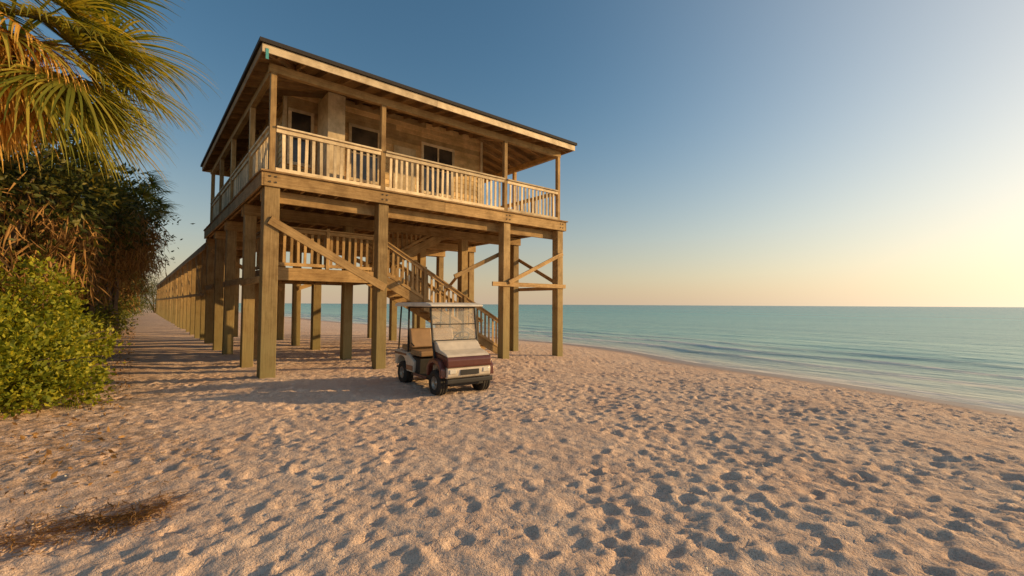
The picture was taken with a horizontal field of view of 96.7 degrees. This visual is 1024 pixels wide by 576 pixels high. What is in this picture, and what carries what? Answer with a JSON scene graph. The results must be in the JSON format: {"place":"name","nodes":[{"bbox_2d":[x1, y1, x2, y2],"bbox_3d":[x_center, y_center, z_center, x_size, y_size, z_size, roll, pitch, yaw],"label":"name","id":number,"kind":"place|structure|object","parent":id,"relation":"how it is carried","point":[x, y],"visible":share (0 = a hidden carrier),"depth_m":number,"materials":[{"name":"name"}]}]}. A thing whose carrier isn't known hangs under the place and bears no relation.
{"place":"outdoors","nodes":[
{"label":"outdoors","id":0,"kind":"place"},
{"bbox_2d":[215,58,561,173],"bbox_3d":[-5.480,-5.725,18.083,10.132,1.145,12.032,2,-3,-39],"label":"roof decking","id":1,"kind":"object","parent":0,"point":[312,71],"visible":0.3,"depth_m":13.74,"materials":[{"name":"brown wood"}]},
{"bbox_2d":[200,36,576,166],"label":"roof shingles","id":2,"kind":"object","parent":1,"relation":"on","point":[261,40],"visible":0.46,"depth_m":12.32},
{"bbox_2d":[266,48,268,58],"bbox_3d":[-5.487,-5.255,10.203,0.060,0.240,0.010,2,-3,-40],"label":"corner flashing","id":3,"kind":"object","parent":2,"relation":"attached to","point":[267,53],"visible":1,"depth_m":10.20,"materials":[{"name":"teal metal"}]},
{"bbox_2d":[203,52,572,174],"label":"rafters","id":4,"kind":"object","parent":2,"relation":"attached to","point":[242,142],"visible":0.33,"depth_m":14.52,"materials":[{"name":"brown wood"}]},
{"bbox_2d":[202,43,574,172],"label":"roof fascia","id":5,"kind":"structure","parent":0,"point":[294,57],"depth_m":12.28,"materials":[{"name":"beige wood"}]},
{"bbox_2d":[0,304,1023,575],"bbox_3d":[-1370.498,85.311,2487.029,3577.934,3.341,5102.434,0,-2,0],"label":"sand beach","id":6,"kind":"structure","parent":0,"point":[290,484],"depth_m":4.62,"materials":[{"name":"beige sand"}]},
{"bbox_2d":[0,334,118,414],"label":"beach grass","id":7,"kind":"structure","parent":6,"relation":"on","point":[75,402],"depth_m":7.66,"materials":[{"name":"green plant"}]},
{"bbox_2d":[0,251,130,419],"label":"sea grape shrub","id":8,"kind":"object","parent":6,"relation":"on","point":[42,356],"visible":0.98,"depth_m":7.70,"materials":[{"name":"green plant"}]},
{"bbox_2d":[0,327,135,501],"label":"fallen leaves","id":9,"kind":"object","parent":6,"relation":"on","point":[48,452],"visible":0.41,"depth_m":6.05,"materials":[{"name":"brown plant"}]},
{"bbox_2d":[0,126,194,360],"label":"tropical thicket","id":10,"kind":"object","parent":6,"relation":"on","point":[103,234],"visible":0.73,"depth_m":10.75,"materials":[{"name":"green plant"}]},
{"bbox_2d":[0,0,219,194],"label":"fan palm tree","id":11,"kind":"object","parent":6,"relation":"on","point":[35,95],"visible":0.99,"depth_m":7.45,"materials":[{"name":"leaf"},{"name":"bark"}]},
{"bbox_2d":[0,430,262,569],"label":"dry seagrass wrack","id":12,"kind":"object","parent":6,"relation":"on","point":[141,513],"visible":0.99,"depth_m":3.63,"materials":[{"name":"brown plant"}]},
{"bbox_2d":[156,242,256,339],"bbox_3d":[-32.514,1.476,44.370,1.940,5.300,63.890,2,-3,-39],"label":"wooden fence","id":13,"kind":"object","parent":6,"relation":"on","point":[180,298],"visible":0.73,"depth_m":26.16,"materials":[{"name":"brown wood"}]},
{"bbox_2d":[253,228,497,360],"bbox_3d":[-4.070,0.264,15.226,7.768,5.525,2.603,2,-3,-39],"label":"stair frame","id":14,"kind":"object","parent":6,"relation":"on","point":[396,292],"visible":0.43,"depth_m":14.35,"materials":[{"name":"brown wood"}]},
{"bbox_2d":[255,221,497,346],"bbox_3d":[-4.089,-0.677,15.171,7.627,5.634,2.515,2,-3,-39],"label":"stair railing","id":15,"kind":"object","parent":14,"relation":"attached to","point":[413,280],"visible":0.5,"depth_m":14.42,"materials":[{"name":"brown wood"}]},
{"bbox_2d":[204,186,562,378],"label":"stilts","id":16,"kind":"object","parent":6,"relation":"on","point":[219,325],"visible":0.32,"depth_m":14.89,"materials":[{"name":"brown wood"}]},
{"bbox_2d":[204,171,565,259],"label":"floor beams","id":17,"kind":"structure","parent":16,"relation":"on","point":[321,205],"depth_m":13.99,"materials":[{"name":"brown wood"}]},
{"bbox_2d":[203,168,567,230],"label":"deck boards","id":18,"kind":"object","parent":17,"relation":"on","point":[254,200],"visible":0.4,"depth_m":12.86,"materials":[{"name":"brown wood"}]},
{"bbox_2d":[317,92,345,178],"bbox_3d":[-5.255,-4.050,13.191,0.480,2.852,0.950,2,-3,-39],"label":"storage closet","id":19,"kind":"object","parent":18,"relation":"on","point":[331,115],"visible":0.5,"depth_m":12.87,"materials":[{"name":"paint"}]},
{"bbox_2d":[210,125,558,218],"bbox_3d":[-5.484,-3.018,17.981,9.680,1.092,11.210,2,-3,-39],"label":"deck railing","id":20,"kind":"object","parent":18,"relation":"on","point":[258,150],"visible":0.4,"depth_m":13.08,"materials":[{"name":"beige wood"}]},
{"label":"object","id":21,"kind":"object","parent":20,"relation":"on","visible":0},
{"bbox_2d":[238,96,479,202],"bbox_3d":[-6.314,-4.069,18.120,6.857,3.252,7.806,2,-3,-39],"label":"lap siding","id":22,"kind":"object","parent":21,"relation":"on","point":[410,133],"visible":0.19,"depth_m":15.27,"materials":[{"name":"brown wood"}]},
{"bbox_2d":[393,145,415,191],"bbox_3d":[-3.611,-3.633,15.253,0.800,2.180,0.060,2,-3,-39],"label":"entry door","id":23,"kind":"structure","parent":22,"relation":"attached to","point":[404,150],"depth_m":15.23,"materials":[{"name":"brown wood"}]},
{"bbox_2d":[236,96,482,203],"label":"corner boards","id":24,"kind":"object","parent":21,"relation":"on","point":[284,117],"visible":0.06,"depth_m":12.95,"materials":[{"name":"paint"}]},
{"bbox_2d":[275,107,454,198],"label":"window frames","id":25,"kind":"structure","parent":21,"relation":"attached to","point":[350,125],"depth_m":14.10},
{"bbox_2d":[291,111,451,194],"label":"window panes","id":26,"kind":"object","parent":25,"relation":"in","point":[301,122],"visible":0.2,"depth_m":14.41,"materials":[{"name":"black glass"}]},
{"bbox_2d":[210,63,560,221],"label":"porch posts","id":27,"kind":"object","parent":18,"relation":"on","point":[274,71],"visible":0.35,"depth_m":13.03,"materials":[{"name":"brown wood"}]},
{"bbox_2d":[269,175,563,227],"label":"bolts","id":28,"kind":"object","parent":17,"relation":"attached to","point":[382,194],"visible":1,"depth_m":12.20,"materials":[{"name":"metal"}]},
{"bbox_2d":[204,216,565,292],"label":"cross braces","id":29,"kind":"object","parent":16,"relation":"attached to","point":[294,234],"visible":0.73,"depth_m":13.41,"materials":[{"name":"brown wood"}]},
{"bbox_2d":[395,302,493,395],"bbox_3d":[-1.524,1.206,9.731,1.200,1.785,2.610,2,-3,-35],"label":"golf cart","id":30,"kind":"object","parent":6,"relation":"on","point":[441,359],"visible":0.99,"depth_m":9.05,"materials":[{"name":"plastic"}]},
{"bbox_2d":[8,373,1023,570],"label":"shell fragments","id":31,"kind":"object","parent":6,"relation":"on","point":[587,462],"visible":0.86,"depth_m":5.13,"materials":[{"name":"beige"}]},
{"bbox_2d":[0,0,1023,306],"label":"sky","id":32,"kind":"structure","parent":0,"point":[727,152],"materials":[{"name":"blue"}]},
{"bbox_2d":[239,303,1023,413],"bbox_3d":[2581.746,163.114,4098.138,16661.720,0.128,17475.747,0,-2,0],"label":"sea water","id":33,"kind":"structure","parent":0,"point":[970,355],"depth_m":30.48,"materials":[{"name":"teal liquid"}]}
]}

